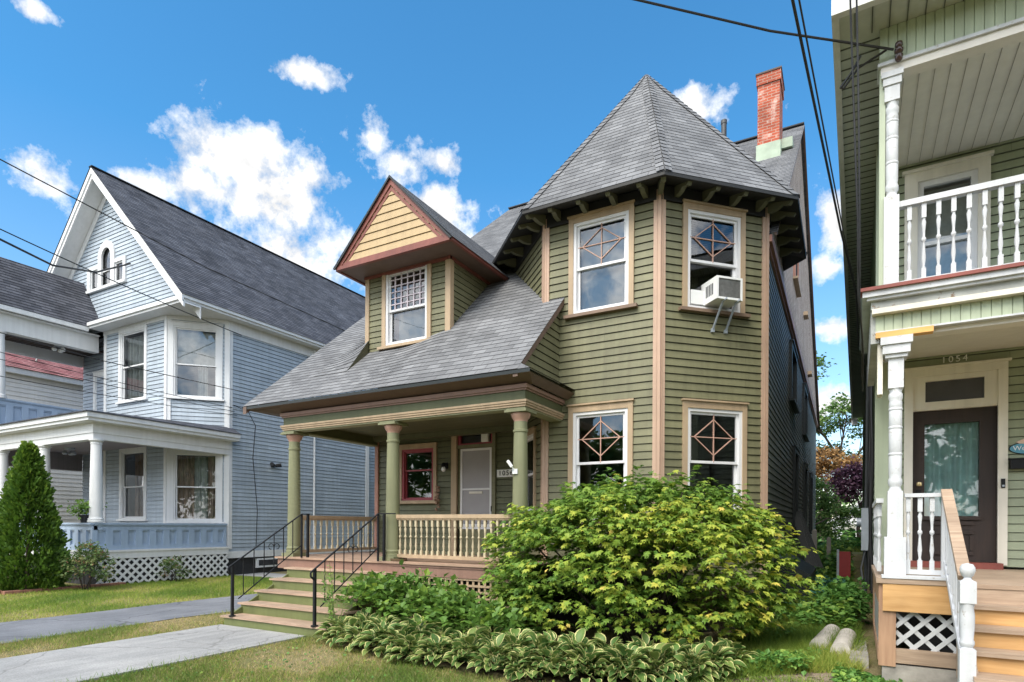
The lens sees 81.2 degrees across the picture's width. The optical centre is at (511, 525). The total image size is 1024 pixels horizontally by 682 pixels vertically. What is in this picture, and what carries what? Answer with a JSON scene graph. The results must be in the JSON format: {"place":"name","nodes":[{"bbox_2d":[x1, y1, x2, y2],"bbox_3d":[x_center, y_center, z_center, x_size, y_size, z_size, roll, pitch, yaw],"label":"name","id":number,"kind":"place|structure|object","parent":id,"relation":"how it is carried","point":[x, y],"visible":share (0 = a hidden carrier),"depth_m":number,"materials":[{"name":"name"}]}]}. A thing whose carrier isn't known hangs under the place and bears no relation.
{"place":"outdoors","nodes":[
{"label":"outdoors","id":0,"kind":"place"},
{"bbox_2d":[5,352,83,522],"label":"house","id":1,"kind":"structure","parent":0,"point":[67,485],"depth_m":28.62,"materials":[{"name":"grey"}]},
{"bbox_2d":[0,609,234,658],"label":"lawn grass","id":2,"kind":"structure","parent":0,"point":[91,632],"depth_m":9.64,"materials":[{"name":"plant"}]},
{"bbox_2d":[0,594,256,643],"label":"driveway","id":3,"kind":"structure","parent":0,"point":[13,630],"depth_m":11.50,"materials":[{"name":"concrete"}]},
{"bbox_2d":[0,574,277,621],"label":"lawn grass","id":4,"kind":"structure","parent":0,"point":[85,595],"depth_m":14.98,"materials":[{"name":"plant"}]},
{"bbox_2d":[0,0,862,517],"label":"sky","id":5,"kind":"structure","parent":0,"point":[278,125],"materials":[{"name":"blue"}]},
{"bbox_2d":[0,551,908,681],"bbox_3d":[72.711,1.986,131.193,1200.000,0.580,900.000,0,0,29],"label":"ground","id":6,"kind":"structure","parent":0,"point":[875,668],"depth_m":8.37,"materials":[{"name":"plant"}]},
{"bbox_2d":[0,440,73,590],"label":"arborvitae","id":7,"kind":"object","parent":6,"relation":"on","point":[28,492],"visible":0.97,"depth_m":15.85,"materials":[{"name":"green plant"}]},
{"bbox_2d":[0,582,125,594],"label":"brick edging","id":8,"kind":"object","parent":6,"relation":"on","point":[57,588],"visible":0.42,"depth_m":16.20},
{"bbox_2d":[56,539,119,590],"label":"rose bush","id":9,"kind":"object","parent":6,"relation":"on","point":[101,556],"visible":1,"depth_m":16.20,"materials":[{"name":"green plant"}]},
{"bbox_2d":[0,624,305,681],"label":"walkway","id":10,"kind":"structure","parent":6,"relation":"on","point":[85,662],"depth_m":8.27,"materials":[{"name":"concrete"}]},
{"bbox_2d":[154,555,195,581],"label":"rose bush","id":11,"kind":"object","parent":6,"relation":"on","point":[173,566],"visible":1,"depth_m":18.62,"materials":[{"name":"green plant"}]},
{"bbox_2d":[0,165,377,584],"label":"house","id":12,"kind":"structure","parent":6,"relation":"on","point":[164,481],"depth_m":21.59,"materials":[{"name":"blue"}]},
{"bbox_2d":[0,238,130,272],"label":"overhead wire","id":13,"kind":"object","parent":12,"relation":"attached to","point":[16,247],"visible":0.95,"depth_m":18.21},
{"bbox_2d":[66,499,107,522],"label":"potted plant","id":14,"kind":"object","parent":12,"relation":"on","point":[85,506],"visible":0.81,"depth_m":17.39,"materials":[{"name":"green plant"}]},
{"bbox_2d":[92,370,103,410],"bbox_3d":[-15.810,-4.685,23.097,1.240,2.580,0.195,0,0,29],"label":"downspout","id":15,"kind":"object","parent":12,"relation":"in","point":[100,373],"depth_m":23.27,"materials":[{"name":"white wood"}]},
{"bbox_2d":[85,240,126,294],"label":"window","id":16,"kind":"structure","parent":12,"relation":"in","point":[114,261],"depth_m":22.23,"materials":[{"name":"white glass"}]},
{"bbox_2d":[0,229,240,334],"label":"overhead wire","id":17,"kind":"object","parent":12,"relation":"attached to","point":[111,279],"visible":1,"depth_m":16.54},
{"bbox_2d":[115,322,147,404],"bbox_3d":[-13.588,-5.794,21.588,1.920,2.735,0.404,0,0,29],"label":"window","id":18,"kind":"structure","parent":12,"relation":"in","point":[137,345],"depth_m":21.81,"materials":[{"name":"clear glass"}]},
{"bbox_2d":[116,446,147,520],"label":"window","id":19,"kind":"structure","parent":12,"relation":"in","point":[141,461],"depth_m":21.71,"materials":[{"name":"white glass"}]},
{"bbox_2d":[166,449,223,522],"bbox_3d":[-11.001,-1.383,20.850,1.820,2.625,0.402,0,0,-16],"label":"window","id":20,"kind":"structure","parent":12,"relation":"in","point":[187,504],"depth_m":20.92,"materials":[{"name":"clear glass"}]},
{"bbox_2d":[166,320,224,401],"bbox_3d":[-10.995,-5.694,20.845,1.820,2.685,0.402,0,0,-16],"label":"window","id":21,"kind":"structure","parent":12,"relation":"in","point":[203,350],"depth_m":20.89,"materials":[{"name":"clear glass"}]},
{"bbox_2d":[255,557,277,567],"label":"cellar window","id":22,"kind":"structure","parent":12,"relation":"in","point":[259,562],"depth_m":22.40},
{"bbox_2d":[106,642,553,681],"bbox_3d":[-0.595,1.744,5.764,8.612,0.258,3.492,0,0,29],"label":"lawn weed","id":23,"kind":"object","parent":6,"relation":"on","point":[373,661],"visible":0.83,"depth_m":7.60,"materials":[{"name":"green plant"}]},
{"bbox_2d":[312,616,354,642],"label":"hosta","id":24,"kind":"object","parent":6,"relation":"on","point":[345,619],"visible":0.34,"depth_m":9.36,"materials":[{"name":"green plant"}]},
{"bbox_2d":[319,562,350,636],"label":"weed","id":25,"kind":"object","parent":6,"relation":"on","point":[330,606],"visible":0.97,"depth_m":9.45,"materials":[{"name":"green plant"}]},
{"bbox_2d":[321,618,361,646],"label":"hosta","id":26,"kind":"object","parent":6,"relation":"on","point":[339,627],"visible":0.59,"depth_m":9.01,"materials":[{"name":"green plant"}]},
{"bbox_2d":[335,621,378,651],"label":"hosta","id":27,"kind":"object","parent":6,"relation":"on","point":[352,631],"visible":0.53,"depth_m":8.72,"materials":[{"name":"green plant"}]},
{"bbox_2d":[328,567,415,622],"bbox_3d":[-2.281,1.280,10.007,1.610,1.219,1.510,0,0,-5],"label":"hydrangea","id":28,"kind":"object","parent":6,"relation":"on","point":[358,588],"visible":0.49,"depth_m":9.75,"materials":[{"name":"green plant"}]},
{"bbox_2d":[350,621,400,656],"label":"hosta","id":29,"kind":"object","parent":6,"relation":"on","point":[382,626],"visible":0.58,"depth_m":8.44,"materials":[{"name":"green plant"}]},
{"bbox_2d":[355,615,400,640],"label":"hosta","id":30,"kind":"object","parent":6,"relation":"on","point":[390,619],"visible":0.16,"depth_m":8.99,"materials":[{"name":"green plant"}]},
{"bbox_2d":[372,624,419,654],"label":"hosta","id":31,"kind":"object","parent":6,"relation":"on","point":[406,630],"visible":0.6,"depth_m":8.19,"materials":[{"name":"green plant"}]},
{"bbox_2d":[365,559,451,625],"bbox_3d":[-1.675,1.206,9.841,1.491,1.321,1.770,0,0,-14],"label":"hydrangea","id":32,"kind":"object","parent":6,"relation":"on","point":[402,590],"visible":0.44,"depth_m":9.57,"materials":[{"name":"green plant"}]},
{"bbox_2d":[383,633,439,664],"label":"hosta","id":33,"kind":"object","parent":6,"relation":"on","point":[413,640],"visible":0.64,"depth_m":7.91,"materials":[{"name":"green plant"}]},
{"bbox_2d":[394,613,442,652],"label":"hosta","id":34,"kind":"object","parent":6,"relation":"on","point":[421,627],"visible":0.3,"depth_m":8.50,"materials":[{"name":"green plant"}]},
{"bbox_2d":[384,568,479,627],"bbox_3d":[-1.190,1.272,9.299,1.562,1.194,1.524,0,0,-16],"label":"hydrangea","id":35,"kind":"object","parent":6,"relation":"on","point":[422,590],"visible":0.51,"depth_m":9.17,"materials":[{"name":"green plant"}]},
{"bbox_2d":[404,634,468,666],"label":"hosta","id":36,"kind":"object","parent":6,"relation":"on","point":[437,641],"visible":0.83,"depth_m":7.71,"materials":[{"name":"green plant"}]},
{"bbox_2d":[421,625,466,658],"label":"hosta","id":37,"kind":"object","parent":6,"relation":"on","point":[438,632],"visible":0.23,"depth_m":8.29,"materials":[{"name":"green plant"}]},
{"bbox_2d":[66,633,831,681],"bbox_3d":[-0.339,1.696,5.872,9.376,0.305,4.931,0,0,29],"label":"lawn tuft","id":38,"kind":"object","parent":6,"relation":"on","point":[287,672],"visible":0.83,"depth_m":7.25,"materials":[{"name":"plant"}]},
{"bbox_2d":[434,630,480,660],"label":"hosta","id":39,"kind":"object","parent":6,"relation":"on","point":[457,634],"visible":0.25,"depth_m":7.99,"materials":[{"name":"green plant"}]},
{"bbox_2d":[415,578,510,636],"bbox_3d":[-0.725,1.339,8.929,1.510,1.063,1.656,0,0,29],"label":"hydrangea","id":40,"kind":"object","parent":6,"relation":"on","point":[463,597],"visible":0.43,"depth_m":8.71,"materials":[{"name":"green plant"}]},
{"bbox_2d":[439,627,501,671],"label":"hosta","id":41,"kind":"object","parent":6,"relation":"on","point":[469,639],"visible":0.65,"depth_m":7.52,"materials":[{"name":"green plant"}]},
{"bbox_2d":[464,633,526,673],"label":"hosta","id":42,"kind":"object","parent":6,"relation":"on","point":[495,648],"visible":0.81,"depth_m":7.25,"materials":[{"name":"green plant"}]},
{"bbox_2d":[451,596,542,661],"bbox_3d":[-0.347,1.516,8.426,1.459,1.009,1.568,0,0,29],"label":"hydrangea","id":43,"kind":"object","parent":6,"relation":"on","point":[492,616],"visible":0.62,"depth_m":8.38,"materials":[{"name":"green plant"}]},
{"bbox_2d":[490,628,539,665],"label":"hosta","id":44,"kind":"object","parent":6,"relation":"on","point":[512,635],"visible":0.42,"depth_m":7.59,"materials":[{"name":"green plant"}]},
{"bbox_2d":[220,65,819,639],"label":"house","id":45,"kind":"structure","parent":6,"relation":"on","point":[552,335],"depth_m":11.00,"materials":[{"name":"green paint"}]},
{"bbox_2d":[0,332,256,394],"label":"overhead wire","id":46,"kind":"object","parent":45,"relation":"attached to","point":[122,365],"visible":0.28,"depth_m":17.24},
{"bbox_2d":[0,159,344,330],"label":"overhead wire","id":47,"kind":"object","parent":45,"relation":"attached to","point":[161,243],"visible":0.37,"depth_m":15.17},
{"bbox_2d":[377,263,431,350],"bbox_3d":[-2.117,-4.528,12.345,1.410,1.710,0.385,0,0,29],"label":"window","id":48,"kind":"structure","parent":45,"relation":"in","point":[410,327],"depth_m":12.40,"materials":[{"name":"beige paint"}]},
{"bbox_2d":[399,442,438,503],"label":"window","id":49,"kind":"structure","parent":45,"relation":"in","point":[404,450],"depth_m":14.07,"materials":[{"name":"beige paint"}]},
{"bbox_2d":[458,447,491,555],"bbox_3d":[-0.804,-0.530,13.293,0.930,2.390,0.130,0,0,29],"label":"front door","id":50,"kind":"structure","parent":45,"relation":"in","point":[474,464],"depth_m":13.31,"materials":[{"name":"white paint"}]},
{"bbox_2d":[527,426,536,510],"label":"window","id":51,"kind":"structure","parent":45,"relation":"in","point":[531,435],"depth_m":11.53,"materials":[{"name":"beige paint"}]},
{"bbox_2d":[563,199,637,319],"bbox_3d":[1.604,-4.655,10.625,1.355,1.840,0.325,0,0,29],"label":"window","id":52,"kind":"structure","parent":45,"relation":"in","point":[607,270],"depth_m":10.70,"materials":[{"name":"beige paint"}]},
{"bbox_2d":[566,398,634,523],"bbox_3d":[1.563,-1.096,10.579,1.345,2.160,0.225,0,0,29],"label":"window","id":53,"kind":"structure","parent":45,"relation":"in","point":[624,407],"depth_m":10.58,"materials":[{"name":"beige paint"}]},
{"bbox_2d":[678,198,750,318],"bbox_3d":[3.490,-4.587,10.365,1.380,1.885,0.225,0,0,-16],"label":"window","id":54,"kind":"structure","parent":45,"relation":"in","point":[734,216],"depth_m":10.34,"materials":[{"name":"beige paint"}]},
{"bbox_2d":[681,398,749,523],"bbox_3d":[3.505,-1.079,10.375,1.415,2.150,0.225,0,0,-16],"label":"window","id":55,"kind":"structure","parent":45,"relation":"in","point":[738,410],"depth_m":10.40,"materials":[{"name":"beige paint"}]},
{"bbox_2d":[690,275,742,333],"bbox_3d":[3.469,-3.754,10.185,0.760,0.830,0.522,0,0,-16],"label":"air conditioner","id":56,"kind":"object","parent":45,"relation":"attached to","point":[720,292],"visible":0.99,"depth_m":10.10,"materials":[{"name":"white plastic"}]},
{"bbox_2d":[789,339,799,413],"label":"window","id":57,"kind":"structure","parent":45,"relation":"in","point":[793,353],"depth_m":15.77,"materials":[{"name":"brown"}]},
{"bbox_2d":[791,445,799,536],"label":"window","id":58,"kind":"structure","parent":45,"relation":"in","point":[795,491],"depth_m":16.42,"materials":[{"name":"brown"}]},
{"bbox_2d":[793,263,801,297],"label":"window","id":59,"kind":"structure","parent":45,"relation":"in","point":[796,267],"depth_m":15.99,"materials":[{"name":"paint"}]},
{"bbox_2d":[802,462,808,523],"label":"window","id":60,"kind":"structure","parent":45,"relation":"in","point":[805,466],"depth_m":21.41,"materials":[{"name":"brown"}]},
{"bbox_2d":[802,383,809,441],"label":"window","id":61,"kind":"structure","parent":45,"relation":"in","point":[805,391],"depth_m":20.84,"materials":[{"name":"brown"}]},
{"bbox_2d":[808,472,813,533],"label":"window","id":62,"kind":"structure","parent":45,"relation":"in","point":[811,475],"depth_m":24.46,"materials":[{"name":"brown"}]},
{"bbox_2d":[494,647,551,680],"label":"hosta","id":63,"kind":"object","parent":6,"relation":"on","point":[517,675],"visible":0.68,"depth_m":7.06,"materials":[{"name":"green plant"}]},
{"bbox_2d":[510,631,565,668],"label":"hosta","id":64,"kind":"object","parent":6,"relation":"on","point":[542,640],"visible":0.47,"depth_m":7.38,"materials":[{"name":"green plant"}]},
{"bbox_2d":[518,642,583,676],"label":"hosta","id":65,"kind":"object","parent":6,"relation":"on","point":[546,652],"visible":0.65,"depth_m":7.03,"materials":[{"name":"green plant"}]},
{"bbox_2d":[539,628,607,678],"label":"hosta","id":66,"kind":"object","parent":6,"relation":"on","point":[577,638],"visible":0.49,"depth_m":7.20,"materials":[{"name":"green plant"}]},
{"bbox_2d":[554,643,616,681],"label":"hosta","id":67,"kind":"object","parent":6,"relation":"on","point":[586,655],"visible":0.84,"depth_m":6.90,"materials":[{"name":"green plant"}]},
{"bbox_2d":[592,633,621,672],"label":"hosta","id":68,"kind":"object","parent":6,"relation":"on","point":[599,637],"visible":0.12,"depth_m":7.64,"materials":[{"name":"green plant"}]},
{"bbox_2d":[584,646,649,681],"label":"hosta","id":69,"kind":"object","parent":6,"relation":"on","point":[628,676],"visible":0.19,"depth_m":7.06,"materials":[{"name":"green plant"}]},
{"bbox_2d":[589,642,660,681],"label":"hosta","id":70,"kind":"object","parent":6,"relation":"on","point":[632,650],"visible":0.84,"depth_m":6.83,"materials":[{"name":"green plant"}]},
{"bbox_2d":[610,636,673,674],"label":"hosta","id":71,"kind":"object","parent":6,"relation":"on","point":[639,642],"visible":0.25,"depth_m":7.11,"materials":[{"name":"green plant"}]},
{"bbox_2d":[478,465,824,644],"bbox_3d":[1.772,0.515,8.775,5.033,2.802,3.122,0,0,29],"label":"shrub","id":72,"kind":"object","parent":6,"relation":"on","point":[667,520],"visible":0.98,"depth_m":7.96,"materials":[{"name":"green plant"}]},
{"bbox_2d":[621,642,693,681],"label":"hosta","id":73,"kind":"object","parent":6,"relation":"on","point":[657,652],"visible":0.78,"depth_m":6.79,"materials":[{"name":"green plant"}]},
{"bbox_2d":[652,642,704,678],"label":"hosta","id":74,"kind":"object","parent":6,"relation":"on","point":[675,649],"visible":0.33,"depth_m":7.04,"materials":[{"name":"green plant"}]},
{"bbox_2d":[662,643,724,681],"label":"hosta","id":75,"kind":"object","parent":6,"relation":"on","point":[704,655],"visible":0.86,"depth_m":6.82,"materials":[{"name":"green plant"}]},
{"bbox_2d":[687,640,748,676],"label":"hosta","id":76,"kind":"object","parent":6,"relation":"on","point":[717,647],"visible":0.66,"depth_m":6.95,"materials":[{"name":"green plant"}]},
{"bbox_2d":[682,579,781,641],"bbox_3d":[3.340,1.352,9.303,1.936,1.193,1.833,0,0,29],"label":"bush","id":77,"kind":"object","parent":6,"relation":"on","point":[718,621],"depth_m":9.27,"materials":[{"name":"plant"}]},
{"bbox_2d":[711,638,759,666],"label":"hosta","id":78,"kind":"object","parent":6,"relation":"on","point":[738,646],"visible":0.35,"depth_m":7.23,"materials":[{"name":"green plant"}]},
{"bbox_2d":[747,647,825,675],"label":"ground cover","id":79,"kind":"object","parent":6,"relation":"on","point":[789,658],"visible":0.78,"depth_m":6.96,"materials":[{"name":"green plant"}]},
{"bbox_2d":[795,517,812,565],"bbox_3d":[7.913,0.721,16.078,0.139,1.898,0.900,0,0,-11],"label":"leaning board","id":80,"kind":"object","parent":6,"relation":"on","point":[802,538],"visible":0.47,"depth_m":16.21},
{"bbox_2d":[795,514,818,568],"bbox_3d":[8.111,0.659,16.311,0.128,1.977,0.990,0,0,-17],"label":"leaning board","id":81,"kind":"object","parent":6,"relation":"on","point":[813,559],"visible":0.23,"depth_m":16.33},
{"bbox_2d":[795,510,824,574],"bbox_3d":[8.310,0.597,16.544,0.119,2.058,1.085,0,0,-22],"label":"leaning board","id":82,"kind":"object","parent":6,"relation":"on","point":[819,562],"visible":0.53,"depth_m":16.57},
{"bbox_2d":[766,566,860,630],"bbox_3d":[6.341,1.415,12.464,1.526,0.796,8.216,0,0,29],"label":"ground cover","id":83,"kind":"object","parent":6,"relation":"on","point":[818,616],"visible":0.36,"depth_m":9.42,"materials":[{"name":"green plant"}]},
{"bbox_2d":[785,571,845,603],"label":"ground cover","id":84,"kind":"object","parent":6,"relation":"on","point":[823,583],"visible":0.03,"depth_m":13.02,"materials":[{"name":"green plant"}]},
{"bbox_2d":[809,624,839,647],"bbox_3d":[4.324,1.567,8.231,0.230,0.271,1.117,0,0,36],"label":"concrete cylinder","id":85,"kind":"object","parent":6,"relation":"on","point":[824,632],"visible":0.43,"depth_m":8.05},
{"bbox_2d":[798,575,872,624],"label":"shrub","id":86,"kind":"object","parent":6,"relation":"on","point":[844,588],"visible":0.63,"depth_m":9.73,"materials":[{"name":"green plant"}]},
{"bbox_2d":[817,539,856,577],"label":"ground cover","id":87,"kind":"object","parent":6,"relation":"on","point":[831,561],"visible":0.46,"depth_m":18.78,"materials":[{"name":"green plant"}]},
{"bbox_2d":[814,476,860,543],"bbox_3d":[16.624,-0.399,31.549,4.140,4.494,2.774,0,0,-11],"label":"tree","id":88,"kind":"object","parent":6,"relation":"on","point":[845,513],"visible":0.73,"depth_m":30.95,"materials":[{"name":"green plant"}]},
{"bbox_2d":[817,529,860,550],"bbox_3d":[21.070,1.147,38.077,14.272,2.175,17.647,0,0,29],"label":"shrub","id":89,"kind":"object","parent":6,"relation":"on","point":[854,541],"visible":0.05,"depth_m":31.60,"materials":[{"name":"green plant"}]},
{"bbox_2d":[816,392,862,514],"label":"tree","id":90,"kind":"object","parent":6,"relation":"on","point":[842,411],"visible":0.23,"depth_m":43.31,"materials":[{"name":"green plant"}]},
{"bbox_2d":[816,444,862,541],"bbox_3d":[21.372,-1.700,38.317,8.062,7.354,3.982,0,0,29],"label":"tree","id":91,"kind":"object","parent":6,"relation":"on","point":[824,465],"visible":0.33,"depth_m":38.04,"materials":[{"name":"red plant"}]},
{"bbox_2d":[820,456,862,546],"bbox_3d":[18.954,-0.982,32.879,4.464,5.700,3.272,0,0,29],"label":"tree","id":92,"kind":"object","parent":6,"relation":"on","point":[852,487],"visible":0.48,"depth_m":32.63,"materials":[{"name":"purple plant"}]},
{"bbox_2d":[830,628,856,654],"bbox_3d":[4.359,1.553,7.840,0.230,0.261,1.060,0,0,33],"label":"concrete cylinder","id":93,"kind":"object","parent":6,"relation":"on","point":[843,640],"visible":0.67,"depth_m":7.56,"materials":[{"name":"concrete"}]},
{"bbox_2d":[837,549,850,576],"bbox_3d":[7.957,1.129,14.336,0.290,1.100,0.060,0,0,29],"label":"board panel","id":94,"kind":"object","parent":6,"relation":"on","point":[843,564],"visible":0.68,"depth_m":14.32,"materials":[{"name":"red paint"}]},
{"bbox_2d":[829,661,902,681],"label":"ground cover","id":95,"kind":"object","parent":6,"relation":"on","point":[841,674],"visible":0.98,"depth_m":6.26,"materials":[{"name":"green plant"}]},
{"bbox_2d":[831,0,1023,681],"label":"house","id":96,"kind":"structure","parent":6,"relation":"on","point":[942,174],"depth_m":6.88,"materials":[{"name":"green wood"}]},
{"bbox_2d":[791,0,859,344],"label":"service cable","id":97,"kind":"object","parent":96,"relation":"attached to","point":[811,92],"visible":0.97,"depth_m":6.33,"materials":[{"name":"rubber"}]},
{"bbox_2d":[798,0,859,346],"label":"service cable","id":98,"kind":"object","parent":96,"relation":"attached to","point":[803,22],"visible":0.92,"depth_m":6.48,"materials":[{"name":"rubber"}]},
{"bbox_2d":[849,0,861,378],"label":"drop cable","id":99,"kind":"object","parent":96,"relation":"attached to","point":[853,96],"visible":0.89,"depth_m":6.11,"materials":[{"name":"rubber"}]},
{"bbox_2d":[856,0,863,391],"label":"drop cable","id":100,"kind":"object","parent":96,"relation":"attached to","point":[858,101],"visible":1,"depth_m":6.08,"materials":[{"name":"rubber"}]},
{"bbox_2d":[857,366,868,592],"bbox_3d":[6.926,-0.859,11.757,0.240,4.600,0.716,0,0,30],"label":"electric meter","id":101,"kind":"object","parent":96,"relation":"attached to","point":[863,522],"visible":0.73,"depth_m":11.84,"materials":[{"name":"grey metal"}]},
{"bbox_2d":[867,386,869,581],"bbox_3d":[6.272,-1.072,10.472,0.066,4.185,0.139,0,0,30],"label":"wall cable","id":102,"kind":"object","parent":96,"relation":"attached to","point":[868,491],"depth_m":10.47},
{"bbox_2d":[868,386,873,589],"bbox_3d":[5.620,-1.077,9.343,0.068,4.183,0.134,0,0,30],"label":"wall cable","id":103,"kind":"object","parent":96,"relation":"attached to","point":[870,485],"depth_m":9.36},
{"bbox_2d":[869,386,873,592],"bbox_3d":[5.372,-1.078,8.911,0.057,4.184,0.132,0,0,30],"label":"wall cable","id":104,"kind":"object","parent":96,"relation":"attached to","point":[872,474],"depth_m":8.90,"materials":[{"name":"rubber"}]},
{"bbox_2d":[894,40,903,61],"bbox_3d":[4.112,-5.040,6.350,0.084,0.210,0.082,0,0,30],"label":"insulator","id":105,"kind":"object","parent":96,"relation":"attached to","point":[898,51],"visible":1,"depth_m":6.33,"materials":[{"name":"brown ceramic"}]},
{"bbox_2d":[634,0,893,50],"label":"service wire","id":106,"kind":"object","parent":105,"relation":"attached to","point":[759,28],"visible":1,"depth_m":6.27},
{"bbox_2d":[840,50,886,88],"bbox_3d":[3.824,-4.976,6.510,0.444,0.333,0.068,0,0,32],"label":"wire splice","id":107,"kind":"object","parent":106,"relation":"hanging from","point":[860,66],"visible":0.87,"depth_m":6.54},
{"bbox_2d":[902,149,994,279],"bbox_3d":[5.886,-3.720,8.115,1.000,2.310,0.280,0,0,30],"label":"upper door","id":108,"kind":"structure","parent":96,"relation":"in","point":[976,168],"depth_m":8.14,"materials":[{"name":"white wood"}]},
{"bbox_2d":[912,406,996,562],"bbox_3d":[5.948,-0.544,8.057,0.920,2.060,0.277,0,0,30],"label":"front door","id":109,"kind":"structure","parent":96,"relation":"in","point":[954,449],"depth_m":8.10,"materials":[{"name":"brown wood"}]},
{"bbox_2d":[686,608,870,681],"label":"rough grass","id":110,"kind":"structure","parent":0,"point":[801,638],"depth_m":7.56,"materials":[{"name":"plant"}]},
{"bbox_2d":[744,670,913,681],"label":"rough grass","id":111,"kind":"structure","parent":0,"point":[801,679],"depth_m":6.52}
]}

